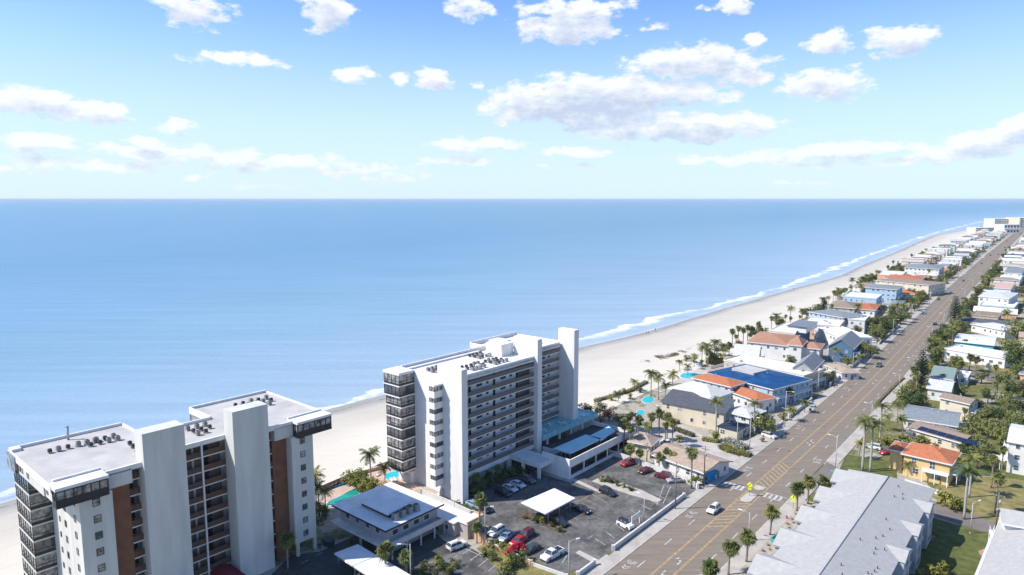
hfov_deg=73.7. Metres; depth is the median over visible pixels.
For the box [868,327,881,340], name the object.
shade tree
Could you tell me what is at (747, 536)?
palm tree
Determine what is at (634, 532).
garden wall
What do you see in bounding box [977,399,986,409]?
shade tree
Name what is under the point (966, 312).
palm tree
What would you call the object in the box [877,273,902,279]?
house
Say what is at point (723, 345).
palm tree
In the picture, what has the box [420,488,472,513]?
garden wall
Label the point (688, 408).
cream house
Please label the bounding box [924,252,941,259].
house
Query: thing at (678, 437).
shrub
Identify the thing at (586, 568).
garden wall
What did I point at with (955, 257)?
house
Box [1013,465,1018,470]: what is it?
window
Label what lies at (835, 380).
garden wall
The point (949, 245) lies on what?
house
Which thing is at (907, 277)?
red tile hall
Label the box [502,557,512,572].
shrub
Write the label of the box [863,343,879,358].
shade tree
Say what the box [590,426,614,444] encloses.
carport
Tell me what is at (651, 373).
palm tree
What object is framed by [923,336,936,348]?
palm tree
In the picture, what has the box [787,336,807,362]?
clay roof tower
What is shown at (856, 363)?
garden wall
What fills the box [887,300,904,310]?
hip house
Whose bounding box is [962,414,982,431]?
shade tree
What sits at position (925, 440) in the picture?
shrub
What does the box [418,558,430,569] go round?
shrub
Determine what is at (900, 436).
shrub
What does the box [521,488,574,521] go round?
carport
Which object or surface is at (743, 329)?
palm tree
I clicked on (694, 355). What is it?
palm tree
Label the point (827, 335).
white flat house
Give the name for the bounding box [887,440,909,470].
clay tile wing
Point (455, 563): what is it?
shrub
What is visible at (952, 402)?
cream brown roof house
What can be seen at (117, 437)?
air conditioner
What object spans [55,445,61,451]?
air conditioner
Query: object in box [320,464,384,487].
garden wall
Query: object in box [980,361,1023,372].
lawn
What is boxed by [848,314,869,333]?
white stuccoed house
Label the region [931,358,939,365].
palm tree
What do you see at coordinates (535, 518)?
shrub
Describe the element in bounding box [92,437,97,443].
air conditioner
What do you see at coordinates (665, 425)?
palm tree
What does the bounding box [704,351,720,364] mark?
shade tree
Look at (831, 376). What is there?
shade tree
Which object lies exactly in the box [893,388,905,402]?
shade tree
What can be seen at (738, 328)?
palm tree
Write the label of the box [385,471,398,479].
swimming pool
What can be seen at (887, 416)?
palm tree
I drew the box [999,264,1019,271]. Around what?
house
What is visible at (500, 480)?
shrub
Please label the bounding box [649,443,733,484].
tan roof building
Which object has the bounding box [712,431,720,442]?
shrub
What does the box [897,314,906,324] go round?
shade tree
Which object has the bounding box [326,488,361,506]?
swimming pool
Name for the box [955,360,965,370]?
palm tree
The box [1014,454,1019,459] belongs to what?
window
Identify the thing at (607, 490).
suv car
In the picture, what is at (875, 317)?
shade tree
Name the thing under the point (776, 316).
palm tree
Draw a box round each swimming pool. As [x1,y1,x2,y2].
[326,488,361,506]
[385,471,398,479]
[636,409,644,415]
[641,396,654,403]
[679,372,698,378]
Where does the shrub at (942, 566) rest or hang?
on the lawn at (958, 547)
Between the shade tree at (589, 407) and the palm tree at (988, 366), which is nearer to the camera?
the shade tree at (589, 407)
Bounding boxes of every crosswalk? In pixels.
[722,481,747,490]
[763,492,784,501]
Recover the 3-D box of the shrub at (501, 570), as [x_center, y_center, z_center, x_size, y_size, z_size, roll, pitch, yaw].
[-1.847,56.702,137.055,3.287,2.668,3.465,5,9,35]
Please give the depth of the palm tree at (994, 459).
177.39 m
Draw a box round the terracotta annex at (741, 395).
[732,386,777,411]
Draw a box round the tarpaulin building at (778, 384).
[706,364,812,408]
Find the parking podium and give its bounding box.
[542,408,635,479]
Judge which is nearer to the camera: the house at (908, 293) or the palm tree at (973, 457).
the palm tree at (973, 457)
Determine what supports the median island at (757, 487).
on the road at (654, 552)
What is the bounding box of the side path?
[482,522,487,532]
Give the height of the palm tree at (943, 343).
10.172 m
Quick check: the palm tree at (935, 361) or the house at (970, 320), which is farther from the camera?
the house at (970, 320)
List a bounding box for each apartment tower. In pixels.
[6,390,331,574]
[383,327,578,503]
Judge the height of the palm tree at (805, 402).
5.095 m
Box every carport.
[334,544,376,566]
[353,556,409,574]
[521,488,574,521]
[553,434,600,457]
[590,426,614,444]
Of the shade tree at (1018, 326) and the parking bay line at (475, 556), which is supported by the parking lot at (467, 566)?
the parking bay line at (475, 556)
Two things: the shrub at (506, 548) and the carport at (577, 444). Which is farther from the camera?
the carport at (577, 444)
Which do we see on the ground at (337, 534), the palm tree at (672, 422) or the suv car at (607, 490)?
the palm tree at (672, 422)
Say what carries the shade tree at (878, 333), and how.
on the ground at (337, 534)
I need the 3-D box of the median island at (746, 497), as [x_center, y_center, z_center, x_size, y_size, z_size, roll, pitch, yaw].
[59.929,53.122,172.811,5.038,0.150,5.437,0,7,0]
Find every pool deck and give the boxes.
[321,469,421,504]
[670,368,708,383]
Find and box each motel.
[330,482,445,559]
[944,344,1017,367]
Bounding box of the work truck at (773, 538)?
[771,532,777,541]
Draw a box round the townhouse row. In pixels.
[747,468,935,574]
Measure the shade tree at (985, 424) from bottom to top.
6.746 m
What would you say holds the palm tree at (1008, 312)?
on the ground at (337, 534)
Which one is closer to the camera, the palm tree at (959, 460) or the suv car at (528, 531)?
the suv car at (528, 531)
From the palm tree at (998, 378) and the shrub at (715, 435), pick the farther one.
the palm tree at (998, 378)
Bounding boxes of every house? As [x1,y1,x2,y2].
[660,389,735,430]
[667,381,733,407]
[691,373,746,398]
[723,355,825,389]
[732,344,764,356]
[770,320,817,341]
[806,317,846,337]
[807,309,866,327]
[814,326,872,351]
[824,364,860,379]
[827,301,859,312]
[827,330,864,363]
[843,292,883,305]
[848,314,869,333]
[852,282,873,291]
[856,303,880,316]
[875,278,946,295]
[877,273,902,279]
[880,270,905,274]
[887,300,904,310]
[901,259,924,264]
[902,289,915,297]
[903,257,925,259]
[903,404,960,430]
[906,421,983,451]
[912,255,931,263]
[914,275,937,279]
[915,273,938,279]
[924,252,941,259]
[926,251,945,258]
[929,248,948,255]
[930,365,958,384]
[937,261,959,266]
[938,392,981,419]
[939,244,955,251]
[943,258,962,265]
[945,256,961,258]
[950,239,966,243]
[954,253,969,257]
[954,333,996,348]
[957,370,971,384]
[960,317,1009,327]
[964,245,982,250]
[971,310,1001,319]
[973,306,1017,318]
[975,521,1023,574]
[978,291,1018,305]
[988,508,1023,539]
[990,282,1018,290]
[993,277,1019,282]
[994,283,1015,291]
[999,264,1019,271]
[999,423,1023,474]
[1000,274,1022,284]
[1002,258,1023,263]
[1003,260,1023,263]
[1004,267,1023,277]
[1012,247,1023,250]
[1018,331,1023,347]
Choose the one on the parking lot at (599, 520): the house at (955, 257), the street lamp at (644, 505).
the street lamp at (644, 505)
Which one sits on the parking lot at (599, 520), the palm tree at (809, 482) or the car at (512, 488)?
the car at (512, 488)
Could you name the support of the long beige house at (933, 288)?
on the ground at (337, 534)
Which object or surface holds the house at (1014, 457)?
on the ground at (337, 534)
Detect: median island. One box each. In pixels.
[740,493,756,501]
[753,485,764,489]
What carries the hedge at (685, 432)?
on the ground at (337, 534)
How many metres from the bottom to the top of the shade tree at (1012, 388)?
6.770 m
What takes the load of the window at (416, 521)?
in the motel at (366, 515)
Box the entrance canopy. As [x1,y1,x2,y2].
[509,449,551,478]
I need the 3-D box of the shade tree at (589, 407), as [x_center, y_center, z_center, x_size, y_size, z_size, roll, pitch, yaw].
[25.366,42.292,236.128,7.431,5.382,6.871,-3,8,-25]
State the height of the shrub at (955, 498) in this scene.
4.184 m
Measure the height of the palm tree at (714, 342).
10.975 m
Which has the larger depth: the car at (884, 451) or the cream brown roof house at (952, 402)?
the cream brown roof house at (952, 402)
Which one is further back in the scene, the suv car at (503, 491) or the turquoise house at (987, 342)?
the turquoise house at (987, 342)
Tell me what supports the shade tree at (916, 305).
on the ground at (337, 534)
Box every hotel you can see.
[967,227,993,232]
[984,218,1008,226]
[994,224,1019,233]
[1006,217,1023,227]
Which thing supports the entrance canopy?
attached to the apartment tower at (452, 425)
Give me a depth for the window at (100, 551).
114.76 m
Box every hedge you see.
[324,478,347,487]
[594,380,648,400]
[673,425,695,436]
[702,436,719,442]
[704,360,722,364]
[717,443,752,457]
[723,436,748,449]
[876,377,904,403]
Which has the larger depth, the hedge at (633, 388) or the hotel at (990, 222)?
the hotel at (990, 222)
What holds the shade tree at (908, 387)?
on the ground at (337, 534)
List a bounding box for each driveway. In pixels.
[583,554,607,574]
[648,424,782,464]
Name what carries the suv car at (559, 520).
on the parking lot at (599, 520)
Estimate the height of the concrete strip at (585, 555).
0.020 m
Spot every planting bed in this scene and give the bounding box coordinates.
[519,511,565,533]
[592,477,660,502]
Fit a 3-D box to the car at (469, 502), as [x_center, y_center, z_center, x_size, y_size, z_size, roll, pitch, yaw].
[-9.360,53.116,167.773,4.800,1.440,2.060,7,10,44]
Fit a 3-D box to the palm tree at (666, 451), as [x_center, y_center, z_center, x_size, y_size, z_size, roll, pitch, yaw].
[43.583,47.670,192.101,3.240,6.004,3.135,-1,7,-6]
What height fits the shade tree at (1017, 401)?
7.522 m
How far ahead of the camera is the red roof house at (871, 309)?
441.08 m
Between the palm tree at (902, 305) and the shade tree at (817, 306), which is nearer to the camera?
the palm tree at (902, 305)
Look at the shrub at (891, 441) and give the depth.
206.97 m
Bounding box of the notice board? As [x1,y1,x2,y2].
[631,511,639,523]
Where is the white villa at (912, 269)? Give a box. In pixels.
[904,264,944,278]
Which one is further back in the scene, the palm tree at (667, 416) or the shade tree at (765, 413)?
the shade tree at (765, 413)
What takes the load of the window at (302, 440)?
in the apartment tower at (235, 486)
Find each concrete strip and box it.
[570,478,599,492]
[576,550,600,564]
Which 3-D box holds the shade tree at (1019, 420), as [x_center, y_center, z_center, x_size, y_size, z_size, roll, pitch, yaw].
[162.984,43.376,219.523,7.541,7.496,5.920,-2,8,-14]
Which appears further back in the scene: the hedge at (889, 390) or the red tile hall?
the red tile hall
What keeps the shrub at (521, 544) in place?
on the ground at (337, 534)
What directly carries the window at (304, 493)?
in the apartment tower at (235, 486)
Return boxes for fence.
[710,363,723,368]
[905,479,953,497]
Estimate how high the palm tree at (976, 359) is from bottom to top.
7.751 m
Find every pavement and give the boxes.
[584,228,1019,574]
[717,233,1023,574]
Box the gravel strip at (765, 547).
[737,500,814,574]
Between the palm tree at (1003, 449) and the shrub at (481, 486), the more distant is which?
the palm tree at (1003, 449)
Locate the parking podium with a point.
(560, 466)
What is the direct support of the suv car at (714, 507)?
on the road at (654, 552)
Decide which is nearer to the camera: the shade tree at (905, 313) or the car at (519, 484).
the car at (519, 484)
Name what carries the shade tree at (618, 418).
on the ground at (337, 534)
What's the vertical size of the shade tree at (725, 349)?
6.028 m
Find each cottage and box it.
[627,431,662,458]
[727,405,766,433]
[1018,367,1023,379]
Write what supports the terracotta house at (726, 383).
on the ground at (337, 534)
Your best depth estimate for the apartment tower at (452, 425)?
182.08 m
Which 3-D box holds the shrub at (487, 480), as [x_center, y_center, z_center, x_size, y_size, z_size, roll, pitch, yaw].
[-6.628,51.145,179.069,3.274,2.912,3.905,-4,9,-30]
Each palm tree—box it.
[278,530,296,568]
[314,465,325,501]
[314,480,324,499]
[317,485,333,506]
[358,446,380,477]
[375,539,394,563]
[376,461,391,481]
[397,548,412,572]
[471,521,482,542]
[472,472,480,481]
[473,490,488,521]
[484,470,492,477]
[493,464,501,474]
[612,389,623,399]
[619,417,628,451]
[625,442,635,458]
[626,423,634,454]
[629,378,639,386]
[633,414,644,433]
[635,448,643,465]
[641,421,651,430]
[642,369,658,396]
[646,411,655,433]
[653,372,666,399]
[655,407,664,434]
[655,451,664,466]
[659,381,671,393]
[662,422,669,442]
[662,447,671,454]
[663,411,671,438]
[665,369,679,385]
[668,417,677,442]
[669,450,677,455]
[676,359,682,369]
[683,363,691,374]
[685,446,698,488]
[690,353,698,362]
[697,343,707,358]
[699,556,719,574]
[701,342,712,361]
[704,347,713,366]
[708,396,725,433]
[710,339,721,352]
[717,343,728,361]
[721,539,740,574]
[727,341,732,355]
[729,328,735,345]
[735,326,741,339]
[737,527,757,561]
[740,327,746,342]
[745,324,751,344]
[747,397,763,433]
[763,503,780,534]
[771,313,781,325]
[786,305,796,315]
[786,405,796,420]
[788,387,794,402]
[789,480,805,510]
[799,398,811,411]
[802,473,817,503]
[817,474,831,487]
[830,346,840,363]
[853,302,862,309]
[854,413,877,470]
[854,439,869,458]
[860,418,885,471]
[872,401,891,440]
[878,316,884,327]
[882,412,894,430]
[891,399,904,420]
[895,414,907,432]
[898,302,907,314]
[901,460,914,475]
[909,366,918,380]
[913,371,922,386]
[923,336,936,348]
[931,345,945,364]
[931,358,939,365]
[938,341,946,352]
[944,328,955,346]
[949,356,958,364]
[953,462,983,519]
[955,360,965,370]
[957,457,963,481]
[960,407,968,426]
[961,453,983,497]
[963,309,971,315]
[967,353,975,370]
[971,355,981,371]
[984,363,992,377]
[987,454,999,487]
[989,473,1007,512]
[992,364,999,382]
[992,382,998,391]
[994,374,1003,398]
[999,445,1009,472]
[1001,309,1013,316]
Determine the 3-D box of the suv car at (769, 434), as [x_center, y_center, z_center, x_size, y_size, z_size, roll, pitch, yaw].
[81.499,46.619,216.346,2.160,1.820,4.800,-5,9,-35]
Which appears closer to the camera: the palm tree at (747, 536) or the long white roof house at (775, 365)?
the palm tree at (747, 536)
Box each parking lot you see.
[272,532,480,574]
[419,548,500,574]
[446,450,700,572]
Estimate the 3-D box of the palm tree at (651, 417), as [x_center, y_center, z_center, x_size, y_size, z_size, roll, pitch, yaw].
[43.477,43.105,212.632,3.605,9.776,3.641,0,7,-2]
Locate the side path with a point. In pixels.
(483, 527)
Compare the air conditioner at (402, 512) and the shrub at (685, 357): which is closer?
the air conditioner at (402, 512)
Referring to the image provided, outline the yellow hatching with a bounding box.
[708,462,788,526]
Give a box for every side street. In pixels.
[814,462,994,532]
[924,357,1022,385]
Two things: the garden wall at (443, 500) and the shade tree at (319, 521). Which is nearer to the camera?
the shade tree at (319, 521)
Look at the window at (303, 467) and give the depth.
143.37 m
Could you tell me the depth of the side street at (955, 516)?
162.58 m
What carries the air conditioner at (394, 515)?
attached to the motel at (366, 515)
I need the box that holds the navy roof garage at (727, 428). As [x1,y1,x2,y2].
[717,420,748,438]
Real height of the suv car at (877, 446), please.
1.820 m
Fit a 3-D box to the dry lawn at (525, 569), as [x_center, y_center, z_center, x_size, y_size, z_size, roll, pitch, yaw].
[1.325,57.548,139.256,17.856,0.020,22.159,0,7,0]
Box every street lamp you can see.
[397,543,410,574]
[568,538,579,574]
[636,492,644,521]
[827,434,837,467]
[969,500,980,533]
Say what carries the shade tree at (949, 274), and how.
on the ground at (337, 534)
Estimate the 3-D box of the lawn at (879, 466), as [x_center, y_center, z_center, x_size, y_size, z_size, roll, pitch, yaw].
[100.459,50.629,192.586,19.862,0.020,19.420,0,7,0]
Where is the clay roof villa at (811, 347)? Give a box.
[803,341,824,357]
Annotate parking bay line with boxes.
[450,547,493,570]
[562,476,662,562]
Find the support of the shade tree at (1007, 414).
on the ground at (337, 534)
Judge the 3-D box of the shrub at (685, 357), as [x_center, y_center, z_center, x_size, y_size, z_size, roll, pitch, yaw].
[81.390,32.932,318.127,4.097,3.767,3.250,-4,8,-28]
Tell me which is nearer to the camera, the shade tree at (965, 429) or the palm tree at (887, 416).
the shade tree at (965, 429)
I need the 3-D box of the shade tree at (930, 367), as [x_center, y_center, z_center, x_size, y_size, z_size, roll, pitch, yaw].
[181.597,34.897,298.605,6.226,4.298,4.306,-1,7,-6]
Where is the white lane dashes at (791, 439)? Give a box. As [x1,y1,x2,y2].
[637,257,986,566]
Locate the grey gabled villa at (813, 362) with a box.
[791,352,826,385]
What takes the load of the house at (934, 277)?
on the ground at (337, 534)
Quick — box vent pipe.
[65,425,69,439]
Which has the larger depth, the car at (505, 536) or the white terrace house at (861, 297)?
the white terrace house at (861, 297)
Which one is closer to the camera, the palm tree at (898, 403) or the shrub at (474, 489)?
the shrub at (474, 489)
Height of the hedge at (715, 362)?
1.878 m
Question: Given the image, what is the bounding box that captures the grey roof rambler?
[971,322,1018,338]
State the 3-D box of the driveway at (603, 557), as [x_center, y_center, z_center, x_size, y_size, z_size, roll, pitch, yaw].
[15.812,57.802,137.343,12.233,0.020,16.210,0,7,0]
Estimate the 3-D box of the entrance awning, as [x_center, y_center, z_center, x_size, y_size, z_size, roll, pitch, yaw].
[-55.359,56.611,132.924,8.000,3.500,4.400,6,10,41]
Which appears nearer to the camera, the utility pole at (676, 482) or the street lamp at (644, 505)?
the street lamp at (644, 505)
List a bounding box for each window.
[92,498,99,506]
[94,514,101,523]
[95,530,102,539]
[96,547,103,555]
[98,563,105,572]
[300,437,304,443]
[300,451,304,457]
[301,464,305,470]
[302,490,306,496]
[303,516,307,523]
[392,528,397,535]
[403,522,408,530]
[413,518,418,525]
[912,468,918,474]
[929,462,935,469]
[931,474,941,480]
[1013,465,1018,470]
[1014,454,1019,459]
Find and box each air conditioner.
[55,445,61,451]
[75,441,81,447]
[84,439,89,445]
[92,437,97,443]
[106,437,111,442]
[114,435,120,440]
[202,421,207,426]
[391,511,398,520]
[398,508,405,517]
[405,505,412,514]
[412,503,419,511]
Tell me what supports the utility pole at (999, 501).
on the side street at (955, 516)
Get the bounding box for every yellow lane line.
[650,238,1011,574]
[652,239,1010,574]
[673,232,1020,574]
[675,244,1007,574]
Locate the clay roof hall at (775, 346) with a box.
[747,331,799,360]
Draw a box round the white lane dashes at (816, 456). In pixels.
[711,255,998,558]
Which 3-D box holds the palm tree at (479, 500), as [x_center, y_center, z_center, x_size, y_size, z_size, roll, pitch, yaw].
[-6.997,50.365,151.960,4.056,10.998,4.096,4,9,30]
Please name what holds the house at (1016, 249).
on the ground at (337, 534)
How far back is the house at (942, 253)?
866.79 m
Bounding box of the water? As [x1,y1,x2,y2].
[0,199,1023,503]
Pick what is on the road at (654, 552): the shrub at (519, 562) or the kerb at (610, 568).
the kerb at (610, 568)
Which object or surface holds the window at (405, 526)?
in the motel at (366, 515)
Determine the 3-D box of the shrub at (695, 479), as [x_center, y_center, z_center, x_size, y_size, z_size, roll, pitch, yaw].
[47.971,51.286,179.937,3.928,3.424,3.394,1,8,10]
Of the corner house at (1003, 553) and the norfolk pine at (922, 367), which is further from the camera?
the norfolk pine at (922, 367)
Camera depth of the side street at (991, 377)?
300.00 m
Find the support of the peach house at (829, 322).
on the ground at (337, 534)
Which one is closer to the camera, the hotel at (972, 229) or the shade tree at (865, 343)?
the shade tree at (865, 343)
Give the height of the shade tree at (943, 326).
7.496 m
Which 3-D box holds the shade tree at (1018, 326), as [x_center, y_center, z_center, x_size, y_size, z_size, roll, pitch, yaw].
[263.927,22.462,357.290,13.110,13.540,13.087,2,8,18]
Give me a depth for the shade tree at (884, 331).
358.04 m
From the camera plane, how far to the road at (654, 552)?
197.31 m
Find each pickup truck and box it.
[540,545,564,561]
[659,439,671,444]
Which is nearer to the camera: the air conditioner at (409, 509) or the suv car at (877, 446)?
the air conditioner at (409, 509)
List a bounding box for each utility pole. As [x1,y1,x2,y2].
[673,462,680,508]
[701,446,708,486]
[993,493,1004,528]
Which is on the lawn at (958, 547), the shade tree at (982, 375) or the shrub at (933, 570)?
the shrub at (933, 570)
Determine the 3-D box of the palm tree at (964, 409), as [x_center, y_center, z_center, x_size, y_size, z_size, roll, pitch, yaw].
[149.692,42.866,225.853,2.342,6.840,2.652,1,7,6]
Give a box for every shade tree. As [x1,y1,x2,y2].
[315,500,329,516]
[316,512,324,525]
[319,509,329,519]
[340,469,358,482]
[347,472,367,488]
[353,467,368,478]
[356,478,373,492]
[363,475,380,488]
[578,403,592,409]
[593,398,607,415]
[601,405,619,420]
[613,412,624,426]
[622,411,636,424]
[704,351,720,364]
[719,346,730,355]
[749,410,768,433]
[761,418,777,431]
[762,410,775,421]
[773,316,784,325]
[785,355,796,362]
[812,303,821,309]
[826,371,836,379]
[842,355,852,364]
[853,324,863,331]
[857,341,868,354]
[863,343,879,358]
[867,315,885,324]
[868,317,880,326]
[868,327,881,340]
[870,272,877,281]
[872,328,886,341]
[876,329,888,341]
[878,305,886,312]
[883,321,897,332]
[886,310,897,314]
[887,303,898,311]
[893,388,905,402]
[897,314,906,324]
[899,384,924,398]
[899,389,922,405]
[901,310,910,321]
[904,296,916,304]
[910,300,919,310]
[910,380,920,387]
[910,387,929,405]
[918,295,925,303]
[925,342,939,352]
[926,352,944,365]
[926,362,932,370]
[927,332,941,341]
[930,328,947,340]
[939,324,949,329]
[943,269,953,275]
[946,356,963,366]
[951,318,969,329]
[955,384,968,395]
[955,443,970,457]
[958,424,982,436]
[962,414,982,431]
[966,442,990,468]
[972,433,992,446]
[973,372,989,383]
[973,408,994,419]
[976,416,994,437]
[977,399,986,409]
[979,388,996,403]
[984,406,1004,419]
[987,417,1009,431]
[988,424,1008,445]
[995,391,1013,403]
[996,397,1018,420]
[999,337,1023,351]
[999,370,1016,388]
[1000,409,1023,424]
[1001,317,1023,341]
[1002,351,1023,365]
[1002,380,1021,398]
[1004,346,1023,360]
[1007,413,1023,424]
[1009,362,1023,379]
[1010,397,1023,412]
[1015,379,1023,396]
[1016,286,1023,295]
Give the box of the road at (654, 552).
[604,228,1023,574]
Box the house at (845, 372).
[824,364,860,379]
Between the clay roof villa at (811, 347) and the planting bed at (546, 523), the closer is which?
the planting bed at (546, 523)
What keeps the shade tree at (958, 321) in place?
on the ground at (337, 534)
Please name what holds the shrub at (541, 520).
on the planting bed at (546, 523)
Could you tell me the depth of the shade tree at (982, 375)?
278.42 m
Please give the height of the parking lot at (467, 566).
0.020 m
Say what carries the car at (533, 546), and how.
on the parking lot at (599, 520)
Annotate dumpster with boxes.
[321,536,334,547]
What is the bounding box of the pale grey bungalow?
[926,379,955,400]
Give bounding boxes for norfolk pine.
[819,296,827,309]
[914,349,929,388]
[947,296,961,322]
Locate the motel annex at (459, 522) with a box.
[435,504,483,538]
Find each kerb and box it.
[601,234,1011,574]
[717,245,1011,573]
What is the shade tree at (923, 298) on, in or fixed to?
on the ground at (337, 534)
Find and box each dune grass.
[640,354,665,362]
[661,347,690,358]
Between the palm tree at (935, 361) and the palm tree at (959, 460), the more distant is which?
the palm tree at (935, 361)
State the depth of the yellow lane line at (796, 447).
196.92 m
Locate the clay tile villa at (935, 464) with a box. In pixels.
[901,442,963,487]
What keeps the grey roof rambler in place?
on the ground at (337, 534)
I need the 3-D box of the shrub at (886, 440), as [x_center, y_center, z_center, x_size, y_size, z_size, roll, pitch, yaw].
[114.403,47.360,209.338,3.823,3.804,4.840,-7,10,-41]
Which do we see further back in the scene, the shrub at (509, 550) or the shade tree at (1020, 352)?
the shade tree at (1020, 352)
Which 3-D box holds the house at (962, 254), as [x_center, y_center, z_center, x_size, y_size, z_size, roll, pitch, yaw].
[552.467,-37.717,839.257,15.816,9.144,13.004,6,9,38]
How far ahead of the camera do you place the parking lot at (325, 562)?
143.60 m
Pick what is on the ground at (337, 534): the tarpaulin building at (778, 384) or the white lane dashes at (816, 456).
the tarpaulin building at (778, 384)
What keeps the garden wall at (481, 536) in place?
on the ground at (337, 534)
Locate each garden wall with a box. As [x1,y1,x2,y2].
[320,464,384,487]
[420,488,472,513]
[471,528,485,544]
[485,540,532,565]
[531,561,567,574]
[576,559,595,574]
[609,449,698,488]
[612,492,685,551]
[770,420,783,431]
[788,397,811,418]
[829,375,839,386]
[852,344,875,366]
[878,324,899,344]
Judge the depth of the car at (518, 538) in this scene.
149.61 m
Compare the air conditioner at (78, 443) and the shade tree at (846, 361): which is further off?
the shade tree at (846, 361)
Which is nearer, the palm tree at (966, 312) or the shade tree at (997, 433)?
the shade tree at (997, 433)
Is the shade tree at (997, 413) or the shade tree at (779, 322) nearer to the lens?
the shade tree at (997, 413)
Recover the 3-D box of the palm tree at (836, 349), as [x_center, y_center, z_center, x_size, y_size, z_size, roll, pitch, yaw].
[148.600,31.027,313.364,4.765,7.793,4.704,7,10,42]
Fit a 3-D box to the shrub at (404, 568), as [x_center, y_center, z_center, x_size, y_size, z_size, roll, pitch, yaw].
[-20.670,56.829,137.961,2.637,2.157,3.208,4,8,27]
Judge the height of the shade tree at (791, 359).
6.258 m
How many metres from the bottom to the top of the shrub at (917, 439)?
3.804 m
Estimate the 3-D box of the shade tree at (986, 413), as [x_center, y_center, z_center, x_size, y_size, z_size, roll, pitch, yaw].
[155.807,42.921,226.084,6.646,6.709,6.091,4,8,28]
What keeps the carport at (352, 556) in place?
on the parking lot at (325, 562)
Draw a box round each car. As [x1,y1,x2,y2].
[446,539,467,551]
[465,499,477,509]
[481,503,492,513]
[487,523,505,537]
[494,486,511,497]
[497,530,514,542]
[502,483,518,492]
[509,534,527,544]
[510,479,525,488]
[518,526,534,537]
[519,473,535,484]
[526,542,540,554]
[549,513,568,526]
[571,504,590,514]
[599,485,616,496]
[616,516,634,530]
[620,457,635,466]
[637,466,653,473]
[653,471,671,478]
[666,476,684,483]
[706,501,720,514]
[761,430,776,438]
[866,442,881,449]
[878,448,889,454]
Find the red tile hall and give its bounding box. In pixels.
[885,274,925,279]
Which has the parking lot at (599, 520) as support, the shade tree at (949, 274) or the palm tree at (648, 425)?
the palm tree at (648, 425)
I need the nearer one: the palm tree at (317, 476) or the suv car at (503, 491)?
the palm tree at (317, 476)
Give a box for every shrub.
[346,540,355,547]
[402,564,414,572]
[414,567,425,574]
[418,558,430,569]
[425,569,438,574]
[431,554,442,566]
[437,558,448,571]
[442,564,455,574]
[449,557,461,568]
[468,485,480,496]
[476,477,487,488]
[481,547,491,556]
[482,476,492,487]
[485,538,498,548]
[487,551,497,560]
[496,476,504,482]
[496,562,508,574]
[497,541,507,553]
[500,544,513,552]
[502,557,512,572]
[503,470,514,477]
[504,547,516,554]
[505,552,518,565]
[507,466,517,474]
[509,542,518,549]
[512,557,521,567]
[513,541,524,550]
[517,548,529,561]
[532,513,541,522]
[539,516,545,523]
[598,416,605,422]
[601,475,609,482]
[675,434,684,442]
[683,354,690,361]
[687,474,700,483]
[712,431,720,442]
[777,411,787,420]
[876,435,890,446]
[887,437,898,446]
[897,433,909,442]
[906,437,917,442]
[914,434,928,442]
[915,563,939,574]
[918,436,935,443]
[935,488,952,504]
[935,560,952,574]
[936,493,953,506]
[947,495,962,509]
[947,500,963,512]
[974,440,990,455]
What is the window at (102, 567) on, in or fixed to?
in the apartment tower at (235, 486)
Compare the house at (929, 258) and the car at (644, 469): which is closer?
the car at (644, 469)
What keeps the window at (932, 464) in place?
in the clay tile villa at (935, 464)
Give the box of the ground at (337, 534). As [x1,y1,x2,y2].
[259,234,1023,574]
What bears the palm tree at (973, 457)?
on the lawn at (1011, 491)
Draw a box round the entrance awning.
[210,563,245,574]
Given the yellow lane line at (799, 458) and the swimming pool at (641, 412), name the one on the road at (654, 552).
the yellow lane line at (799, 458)
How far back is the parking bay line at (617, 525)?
157.60 m
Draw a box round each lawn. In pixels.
[477,544,556,574]
[840,454,896,477]
[909,518,989,574]
[932,477,1023,523]
[955,443,1023,479]
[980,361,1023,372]
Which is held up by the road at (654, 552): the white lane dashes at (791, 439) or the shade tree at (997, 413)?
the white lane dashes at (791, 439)
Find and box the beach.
[0,225,983,574]
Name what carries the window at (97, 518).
in the apartment tower at (235, 486)
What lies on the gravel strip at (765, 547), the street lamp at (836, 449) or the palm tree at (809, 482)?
the palm tree at (809, 482)
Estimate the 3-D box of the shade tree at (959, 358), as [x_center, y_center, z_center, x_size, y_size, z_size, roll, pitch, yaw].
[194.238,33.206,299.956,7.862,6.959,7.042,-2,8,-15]
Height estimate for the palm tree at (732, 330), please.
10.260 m
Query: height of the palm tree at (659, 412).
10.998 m
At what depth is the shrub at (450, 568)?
136.70 m
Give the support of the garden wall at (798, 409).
on the ground at (337, 534)

